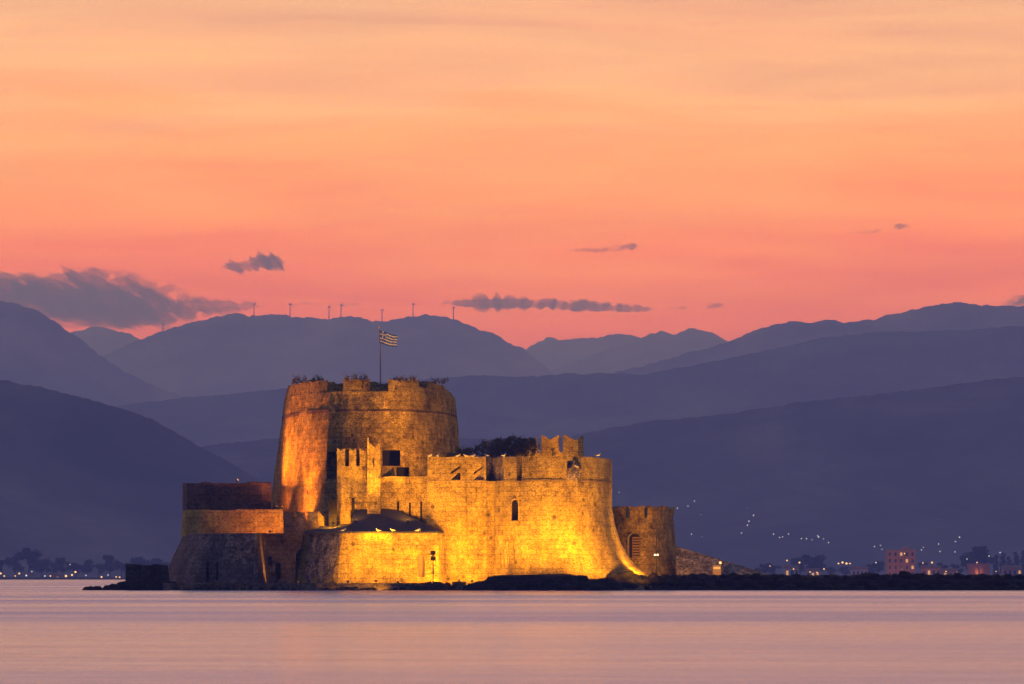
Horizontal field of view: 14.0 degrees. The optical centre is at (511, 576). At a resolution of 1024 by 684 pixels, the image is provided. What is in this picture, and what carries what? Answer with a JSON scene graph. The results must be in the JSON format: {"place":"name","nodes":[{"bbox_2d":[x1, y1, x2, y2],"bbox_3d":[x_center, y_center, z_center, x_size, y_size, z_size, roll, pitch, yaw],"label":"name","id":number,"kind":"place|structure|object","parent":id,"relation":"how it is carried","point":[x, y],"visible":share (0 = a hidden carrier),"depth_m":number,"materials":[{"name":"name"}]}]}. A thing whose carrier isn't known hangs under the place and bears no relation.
{"place":"outdoors","nodes":[
{"label":"outdoors","id":0,"kind":"place"},
{"bbox_2d":[0,577,124,579],"bbox_3d":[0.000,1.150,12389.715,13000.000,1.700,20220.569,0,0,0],"label":"coastal plain","id":1,"kind":"structure","parent":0,"point":[62,578],"depth_m":2294.96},
{"bbox_2d":[4,556,24,574],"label":"tree","id":2,"kind":"object","parent":1,"relation":"on","point":[15,560],"visible":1,"depth_m":2353.26,"materials":[{"name":"green plant"}]},
{"bbox_2d":[14,547,42,572],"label":"tree","id":3,"kind":"object","parent":1,"relation":"on","point":[30,557],"visible":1,"depth_m":2388.85,"materials":[{"name":"green plant"}]},
{"bbox_2d":[29,558,52,576],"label":"tree","id":4,"kind":"object","parent":1,"relation":"on","point":[41,567],"visible":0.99,"depth_m":2366.73,"materials":[{"name":"green plant"}]},
{"bbox_2d":[44,561,60,572],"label":"tree","id":5,"kind":"object","parent":1,"relation":"on","point":[55,566],"visible":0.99,"depth_m":2344.03,"materials":[{"name":"green plant"}]},
{"bbox_2d":[49,573,64,577],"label":"house","id":6,"kind":"structure","parent":1,"relation":"on","point":[57,575],"depth_m":2317.14,"materials":[{"name":"paint"}]},
{"bbox_2d":[55,557,70,572],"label":"tree","id":7,"kind":"object","parent":1,"relation":"on","point":[60,560],"visible":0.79,"depth_m":2380.80,"materials":[{"name":"green plant"}]},
{"bbox_2d":[67,562,82,576],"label":"tree","id":8,"kind":"object","parent":1,"relation":"on","point":[76,566],"visible":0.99,"depth_m":2357.62,"materials":[{"name":"green plant"}]},
{"bbox_2d":[80,559,92,576],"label":"tree","id":9,"kind":"object","parent":1,"relation":"on","point":[86,567],"visible":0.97,"depth_m":2394.65,"materials":[{"name":"green plant"}]},
{"bbox_2d":[91,563,104,576],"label":"tree","id":10,"kind":"object","parent":1,"relation":"on","point":[98,566],"visible":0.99,"depth_m":2372.55,"materials":[{"name":"green plant"}]},
{"bbox_2d":[102,555,119,576],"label":"tree","id":11,"kind":"object","parent":1,"relation":"on","point":[109,560],"visible":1,"depth_m":2349.05,"materials":[{"name":"green plant"}]},
{"bbox_2d":[114,562,127,576],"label":"tree","id":12,"kind":"object","parent":1,"relation":"on","point":[121,567],"visible":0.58,"depth_m":2386.17,"materials":[{"name":"green plant"}]},
{"bbox_2d":[123,556,143,569],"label":"tree","id":13,"kind":"object","parent":1,"relation":"on","point":[135,561],"visible":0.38,"depth_m":2363.01,"materials":[{"name":"green plant"}]},
{"bbox_2d":[138,559,154,564],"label":"tree","id":14,"kind":"object","parent":1,"relation":"on","point":[147,562],"visible":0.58,"depth_m":2338.47,"materials":[{"name":"green plant"}]},
{"bbox_2d":[152,558,164,564],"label":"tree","id":15,"kind":"object","parent":1,"relation":"on","point":[157,561],"visible":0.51,"depth_m":2374.81,"materials":[{"name":"green plant"}]},
{"bbox_2d":[754,563,774,573],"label":"tree","id":16,"kind":"object","parent":1,"relation":"on","point":[765,569],"visible":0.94,"depth_m":2368.90,"materials":[{"name":"green plant"}]},
{"bbox_2d":[770,565,781,573],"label":"tree","id":17,"kind":"object","parent":1,"relation":"on","point":[774,567],"visible":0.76,"depth_m":2409.64,"materials":[{"name":"green plant"}]},
{"bbox_2d":[783,565,798,574],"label":"house","id":18,"kind":"structure","parent":1,"relation":"on","point":[788,569],"depth_m":2325.30,"materials":[{"name":"paint"}]},
{"bbox_2d":[790,557,809,574],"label":"tree","id":19,"kind":"object","parent":1,"relation":"on","point":[795,560],"visible":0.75,"depth_m":2381.07,"materials":[{"name":"green plant"}]},
{"bbox_2d":[801,554,821,565],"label":"tree","id":20,"kind":"object","parent":1,"relation":"on","point":[808,559],"visible":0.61,"depth_m":2421.02,"materials":[{"name":"green plant"}]},
{"bbox_2d":[804,568,820,574],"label":"house","id":21,"kind":"structure","parent":1,"relation":"on","point":[810,571],"depth_m":2322.30,"materials":[{"name":"paint"}]},
{"bbox_2d":[808,554,825,570],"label":"tree","id":22,"kind":"object","parent":1,"relation":"on","point":[818,562],"visible":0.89,"depth_m":2391.82,"materials":[{"name":"green plant"}]},
{"bbox_2d":[824,567,837,573],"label":"tree","id":23,"kind":"object","parent":1,"relation":"on","point":[832,570],"visible":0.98,"depth_m":2433.79,"materials":[{"name":"green plant"}]},
{"bbox_2d":[839,567,850,574],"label":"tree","id":24,"kind":"object","parent":1,"relation":"on","point":[844,568],"visible":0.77,"depth_m":2404.98,"materials":[{"name":"green plant"}]},
{"bbox_2d":[850,566,868,574],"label":"house","id":25,"kind":"structure","parent":1,"relation":"on","point":[856,570],"depth_m":2335.30,"materials":[{"name":"paint"}]},
{"bbox_2d":[866,564,876,572],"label":"tree","id":26,"kind":"object","parent":1,"relation":"on","point":[871,570],"visible":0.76,"depth_m":2416.20,"materials":[{"name":"green plant"}]},
{"bbox_2d":[872,560,883,572],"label":"tree","id":27,"kind":"object","parent":1,"relation":"on","point":[877,567],"visible":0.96,"depth_m":2389.20,"materials":[{"name":"green plant"}]},
{"bbox_2d":[885,547,915,574],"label":"apartment block","id":28,"kind":"structure","parent":1,"relation":"on","point":[896,563],"depth_m":2330.00,"materials":[{"name":"concrete"}]},
{"bbox_2d":[920,565,941,574],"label":"house","id":29,"kind":"structure","parent":1,"relation":"on","point":[929,569],"depth_m":2322.30,"materials":[{"name":"concrete"}]},
{"bbox_2d":[941,568,958,574],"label":"house","id":30,"kind":"structure","parent":1,"relation":"on","point":[950,570],"depth_m":2319.14,"materials":[{"name":"concrete"}]},
{"bbox_2d":[949,563,963,572],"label":"tree","id":31,"kind":"object","parent":1,"relation":"on","point":[960,570],"visible":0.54,"depth_m":2370.95,"materials":[{"name":"green plant"}]},
{"bbox_2d":[959,552,974,570],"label":"tree","id":32,"kind":"object","parent":1,"relation":"on","point":[963,558],"visible":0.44,"depth_m":2411.22,"materials":[{"name":"green plant"}]},
{"bbox_2d":[962,546,988,566],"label":"tree","id":33,"kind":"object","parent":1,"relation":"on","point":[977,551],"visible":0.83,"depth_m":2383.19,"materials":[{"name":"green plant"}]},
{"bbox_2d":[966,563,990,574],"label":"house","id":34,"kind":"structure","parent":1,"relation":"on","point":[978,568],"depth_m":2319.20,"materials":[{"name":"concrete"}]},
{"bbox_2d":[978,553,993,563],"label":"tree","id":35,"kind":"object","parent":1,"relation":"on","point":[989,559],"visible":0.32,"depth_m":2423.58,"materials":[{"name":"green plant"}]},
{"bbox_2d":[993,554,1000,574],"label":"tree","id":36,"kind":"object","parent":1,"relation":"on","point":[995,566],"visible":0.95,"depth_m":2399.29,"materials":[{"name":"green plant"}]},
{"bbox_2d":[999,553,1007,572],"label":"tree","id":37,"kind":"object","parent":1,"relation":"on","point":[1003,561],"visible":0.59,"depth_m":2399.16,"materials":[{"name":"green plant"}]},
{"bbox_2d":[1000,565,1022,575],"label":"house","id":38,"kind":"structure","parent":1,"relation":"on","point":[1014,570],"depth_m":2320.30,"materials":[{"name":"concrete"}]},
{"bbox_2d":[1010,552,1020,564],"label":"tree","id":39,"kind":"object","parent":1,"relation":"on","point":[1016,560],"visible":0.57,"depth_m":2399.47,"materials":[{"name":"green plant"}]},
{"bbox_2d":[1018,550,1023,574],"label":"tree","id":40,"kind":"object","parent":1,"relation":"on","point":[1022,560],"visible":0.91,"depth_m":2399.17,"materials":[{"name":"green plant"}]},
{"bbox_2d":[0,301,181,406],"bbox_3d":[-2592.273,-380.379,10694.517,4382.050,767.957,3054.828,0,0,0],"label":"mountain","id":41,"kind":"structure","parent":0,"point":[38,348],"depth_m":10810.68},
{"bbox_2d":[71,327,140,355],"bbox_3d":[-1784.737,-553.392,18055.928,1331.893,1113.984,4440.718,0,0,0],"label":"mountain","id":42,"kind":"structure","parent":0,"point":[101,341],"depth_m":18408.40,"materials":[{"name":"purple"}]},
{"bbox_2d":[107,584,118,589],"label":"boulder","id":43,"kind":"object","parent":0,"point":[112,586],"visible":0.99,"depth_m":490.12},
{"bbox_2d":[0,380,272,576],"bbox_3d":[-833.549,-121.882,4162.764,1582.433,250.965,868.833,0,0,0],"label":"hill","id":44,"kind":"structure","parent":0,"point":[82,480],"depth_m":4032.55,"materials":[{"name":"blue"}]},
{"bbox_2d":[163,583,418,589],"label":"quay","id":45,"kind":"structure","parent":0,"point":[297,586],"depth_m":488.32,"materials":[{"name":"stone"}]},
{"bbox_2d":[414,581,455,589],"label":"rock outcrop","id":46,"kind":"object","parent":45,"relation":"on","point":[430,585],"visible":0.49,"depth_m":483.89,"materials":[{"name":"stone"}]},
{"bbox_2d":[103,313,554,396],"bbox_3d":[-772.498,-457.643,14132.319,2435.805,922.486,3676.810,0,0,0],"label":"mountain","id":47,"kind":"structure","parent":0,"point":[232,353],"depth_m":14230.85,"materials":[{"name":"purple"}]},
{"bbox_2d":[0,580,1023,683],"bbox_3d":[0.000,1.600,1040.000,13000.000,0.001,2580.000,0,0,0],"label":"water","id":48,"kind":"structure","parent":0,"point":[62,632],"depth_m":111.49,"materials":[{"name":"liquid"}]},
{"bbox_2d":[467,574,595,590],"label":"rock outcrop","id":49,"kind":"object","parent":48,"relation":"in","point":[491,581],"visible":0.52,"depth_m":481.83,"materials":[{"name":"stone"}]},
{"bbox_2d":[496,581,506,587],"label":"boulder","id":50,"kind":"object","parent":49,"relation":"on","point":[501,584],"visible":1,"depth_m":480.36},
{"bbox_2d":[554,578,566,587],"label":"boulder","id":51,"kind":"object","parent":49,"relation":"on","point":[558,582],"visible":1,"depth_m":480.50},
{"bbox_2d":[536,585,550,590],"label":"boulder","id":52,"kind":"object","parent":48,"relation":"in","point":[542,588],"visible":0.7,"depth_m":480.25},
{"bbox_2d":[590,584,601,590],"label":"boulder","id":53,"kind":"object","parent":48,"relation":"in","point":[596,587],"visible":0.99,"depth_m":480.39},
{"bbox_2d":[575,578,623,590],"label":"rock outcrop","id":54,"kind":"object","parent":48,"relation":"in","point":[613,584],"visible":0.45,"depth_m":482.29,"materials":[{"name":"stone"}]},
{"bbox_2d":[733,585,742,589],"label":"boulder","id":55,"kind":"object","parent":48,"relation":"in","point":[737,587],"visible":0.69,"depth_m":488.13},
{"bbox_2d":[624,574,1023,589],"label":"breakwater","id":56,"kind":"object","parent":48,"relation":"in","point":[825,581],"visible":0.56,"depth_m":490.36,"materials":[{"name":"stone"}]},
{"bbox_2d":[606,572,618,579],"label":"boulder","id":57,"kind":"object","parent":56,"relation":"on","point":[614,575],"visible":0.66,"depth_m":490.38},
{"bbox_2d":[618,570,633,579],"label":"boulder","id":58,"kind":"object","parent":56,"relation":"on","point":[625,575],"visible":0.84,"depth_m":490.39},
{"bbox_2d":[635,579,646,585],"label":"boulder","id":59,"kind":"object","parent":56,"relation":"on","point":[640,582],"visible":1,"depth_m":489.15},
{"bbox_2d":[648,573,659,579],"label":"boulder","id":60,"kind":"object","parent":56,"relation":"on","point":[653,576],"visible":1,"depth_m":490.31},
{"bbox_2d":[654,529,658,573],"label":"lamp mast","id":61,"kind":"object","parent":56,"relation":"on","point":[656,556],"visible":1,"depth_m":492.42,"materials":[{"name":"metal"}]},
{"bbox_2d":[665,579,677,586],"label":"boulder","id":62,"kind":"object","parent":56,"relation":"on","point":[671,582],"visible":1,"depth_m":488.90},
{"bbox_2d":[672,577,685,585],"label":"boulder","id":63,"kind":"object","parent":56,"relation":"on","point":[681,581],"visible":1,"depth_m":489.33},
{"bbox_2d":[687,573,697,578],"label":"boulder","id":64,"kind":"object","parent":56,"relation":"on","point":[692,576],"visible":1,"depth_m":490.95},
{"bbox_2d":[697,573,710,580],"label":"boulder","id":65,"kind":"object","parent":56,"relation":"on","point":[702,576],"visible":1,"depth_m":490.54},
{"bbox_2d":[714,578,724,584],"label":"boulder","id":66,"kind":"object","parent":56,"relation":"on","point":[718,581],"visible":1,"depth_m":489.08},
{"bbox_2d":[726,572,743,579],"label":"boulder","id":67,"kind":"object","parent":56,"relation":"on","point":[732,576],"visible":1,"depth_m":490.67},
{"bbox_2d":[746,579,756,587],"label":"boulder","id":68,"kind":"object","parent":56,"relation":"on","point":[751,583],"visible":1,"depth_m":488.81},
{"bbox_2d":[748,573,761,579],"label":"boulder","id":69,"kind":"object","parent":56,"relation":"on","point":[755,576],"visible":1,"depth_m":490.62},
{"bbox_2d":[768,574,779,579],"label":"boulder","id":70,"kind":"object","parent":56,"relation":"on","point":[774,576],"visible":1,"depth_m":490.56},
{"bbox_2d":[775,577,788,586],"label":"boulder","id":71,"kind":"object","parent":56,"relation":"on","point":[782,582],"visible":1,"depth_m":488.86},
{"bbox_2d":[783,584,795,589],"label":"boulder","id":72,"kind":"object","parent":56,"relation":"on","point":[789,587],"visible":0.61,"depth_m":487.51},
{"bbox_2d":[787,577,799,586],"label":"boulder","id":73,"kind":"object","parent":56,"relation":"on","point":[794,582],"visible":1,"depth_m":488.75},
{"bbox_2d":[812,585,823,589],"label":"boulder","id":74,"kind":"object","parent":56,"relation":"on","point":[817,587],"visible":0.71,"depth_m":487.50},
{"bbox_2d":[857,572,880,579],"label":"boulder","id":75,"kind":"object","parent":56,"relation":"on","point":[872,576],"visible":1,"depth_m":490.72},
{"bbox_2d":[864,583,877,589],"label":"boulder","id":76,"kind":"object","parent":56,"relation":"on","point":[871,586],"visible":0.7,"depth_m":487.69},
{"bbox_2d":[881,574,890,579],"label":"boulder","id":77,"kind":"object","parent":56,"relation":"on","point":[885,576],"visible":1,"depth_m":490.75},
{"bbox_2d":[895,584,906,589],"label":"boulder","id":78,"kind":"object","parent":56,"relation":"on","point":[900,587],"visible":0.65,"depth_m":488.14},
{"bbox_2d":[898,571,911,578],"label":"boulder","id":79,"kind":"object","parent":56,"relation":"on","point":[904,575],"visible":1,"depth_m":490.67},
{"bbox_2d":[908,579,918,587],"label":"boulder","id":80,"kind":"object","parent":56,"relation":"on","point":[914,582],"visible":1,"depth_m":488.89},
{"bbox_2d":[911,573,924,579],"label":"boulder","id":81,"kind":"object","parent":56,"relation":"on","point":[916,576],"visible":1,"depth_m":490.38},
{"bbox_2d":[923,575,943,585],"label":"boulder","id":82,"kind":"object","parent":56,"relation":"on","point":[937,581],"visible":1,"depth_m":488.52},
{"bbox_2d":[933,573,945,578],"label":"boulder","id":83,"kind":"object","parent":56,"relation":"on","point":[939,576],"visible":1,"depth_m":490.40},
{"bbox_2d":[952,572,963,578],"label":"boulder","id":84,"kind":"object","parent":56,"relation":"on","point":[957,575],"visible":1,"depth_m":490.81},
{"bbox_2d":[979,573,994,578],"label":"boulder","id":85,"kind":"object","parent":56,"relation":"on","point":[986,576],"visible":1,"depth_m":491.02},
{"bbox_2d":[989,578,1001,585],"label":"boulder","id":86,"kind":"object","parent":56,"relation":"on","point":[995,581],"visible":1,"depth_m":489.29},
{"bbox_2d":[1005,584,1020,589],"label":"boulder","id":87,"kind":"object","parent":56,"relation":"on","point":[1013,587],"visible":0.51,"depth_m":487.63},
{"bbox_2d":[822,585,835,589],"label":"boulder","id":88,"kind":"object","parent":48,"relation":"in","point":[827,587],"visible":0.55,"depth_m":487.54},
{"bbox_2d":[833,584,848,589],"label":"boulder","id":89,"kind":"object","parent":48,"relation":"in","point":[842,586],"visible":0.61,"depth_m":487.97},
{"bbox_2d":[924,584,937,589],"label":"boulder","id":90,"kind":"object","parent":48,"relation":"in","point":[931,587],"visible":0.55,"depth_m":487.53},
{"bbox_2d":[938,584,952,589],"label":"boulder","id":91,"kind":"object","parent":48,"relation":"in","point":[945,587],"visible":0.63,"depth_m":487.68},
{"bbox_2d":[950,584,967,589],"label":"boulder","id":92,"kind":"object","parent":48,"relation":"in","point":[959,586],"visible":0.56,"depth_m":487.82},
{"bbox_2d":[966,583,980,589],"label":"boulder","id":93,"kind":"object","parent":92,"relation":"on","point":[973,586],"visible":0.66,"depth_m":487.93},
{"bbox_2d":[0,0,1023,349],"label":"sky","id":94,"kind":"structure","parent":0,"point":[533,170],"materials":[{"name":"orange"}]},
{"bbox_2d":[451,585,651,589],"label":"island","id":95,"kind":"structure","parent":0,"point":[640,587],"depth_m":487.29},
{"bbox_2d":[125,564,169,588],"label":"masonry block","id":96,"kind":"structure","parent":95,"relation":"on","point":[154,575],"depth_m":491.69,"materials":[{"name":"stone"}]},
{"bbox_2d":[431,551,435,580],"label":"lamp post","id":97,"kind":"object","parent":95,"relation":"on","point":[433,557],"visible":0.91,"depth_m":488.65,"materials":[{"name":"metal"}]},
{"bbox_2d":[452,581,465,589],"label":"stone block","id":98,"kind":"structure","parent":95,"relation":"on","point":[459,585],"depth_m":487.21,"materials":[{"name":"stone"}]},
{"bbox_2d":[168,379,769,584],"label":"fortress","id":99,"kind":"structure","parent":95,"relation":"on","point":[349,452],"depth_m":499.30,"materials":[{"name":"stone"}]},
{"bbox_2d":[291,375,303,383],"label":"weeds","id":100,"kind":"object","parent":99,"relation":"attached to","point":[297,379],"visible":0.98,"depth_m":518.26,"materials":[{"name":"green plant"}]},
{"bbox_2d":[303,374,325,382],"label":"weeds","id":101,"kind":"object","parent":99,"relation":"on","point":[314,379],"visible":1,"depth_m":512.88,"materials":[{"name":"green plant"}]},
{"bbox_2d":[343,373,357,381],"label":"weeds","id":102,"kind":"object","parent":99,"relation":"on","point":[346,378],"visible":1,"depth_m":506.51,"materials":[{"name":"green plant"}]},
{"bbox_2d":[378,327,380,390],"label":"flagpole","id":103,"kind":"object","parent":99,"relation":"on","point":[380,360],"visible":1,"depth_m":509.45,"materials":[{"name":"metal"}]},
{"bbox_2d":[379,330,396,346],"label":"flag","id":104,"kind":"object","parent":103,"relation":"attached to","point":[387,339],"visible":1,"depth_m":509.53,"materials":[{"name":"fabric"}]},
{"bbox_2d":[391,373,418,382],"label":"weeds","id":105,"kind":"object","parent":99,"relation":"attached to","point":[406,379],"visible":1,"depth_m":507.79,"materials":[{"name":"green plant"}]},
{"bbox_2d":[428,374,448,383],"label":"weeds","id":106,"kind":"object","parent":99,"relation":"on","point":[434,381],"visible":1,"depth_m":513.02,"materials":[{"name":"green plant"}]},
{"bbox_2d":[444,438,502,456],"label":"shrub","id":107,"kind":"object","parent":99,"relation":"on","point":[492,451],"visible":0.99,"depth_m":500.12,"materials":[{"name":"green plant"}]},
{"bbox_2d":[488,433,540,456],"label":"shrub","id":108,"kind":"object","parent":99,"relation":"on","point":[524,446],"visible":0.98,"depth_m":501.27,"materials":[{"name":"green plant"}]},
{"bbox_2d":[462,579,516,590],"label":"rock outcrop","id":109,"kind":"object","parent":95,"relation":"on","point":[464,588],"visible":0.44,"depth_m":482.35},
{"bbox_2d":[713,561,721,574],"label":"lit kiosk","id":110,"kind":"object","parent":95,"relation":"on","point":[716,569],"visible":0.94,"depth_m":518.40,"materials":[{"name":"paint"}]},
{"bbox_2d":[116,326,1023,446],"bbox_3d":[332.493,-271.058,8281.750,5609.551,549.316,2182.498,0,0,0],"label":"hill","id":111,"kind":"structure","parent":0,"point":[572,404],"depth_m":8337.45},
{"bbox_2d":[526,334,640,370],"bbox_3d":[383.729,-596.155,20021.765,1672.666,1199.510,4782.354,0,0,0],"label":"mountain","id":112,"kind":"structure","parent":0,"point":[550,353],"depth_m":20369.16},
{"bbox_2d":[201,377,1023,575],"bbox_3d":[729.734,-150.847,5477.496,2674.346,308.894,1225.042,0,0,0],"label":"hill","id":113,"kind":"structure","parent":0,"point":[854,480],"depth_m":5305.40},
{"bbox_2d":[551,328,728,374],"bbox_3d":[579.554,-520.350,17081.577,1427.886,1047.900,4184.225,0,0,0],"label":"mountain","id":114,"kind":"structure","parent":0,"point":[652,348],"depth_m":17398.29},
{"bbox_2d":[615,302,1023,374],"bbox_3d":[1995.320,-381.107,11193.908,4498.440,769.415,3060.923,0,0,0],"label":"mountain","id":115,"kind":"structure","parent":0,"point":[962,316],"depth_m":11428.29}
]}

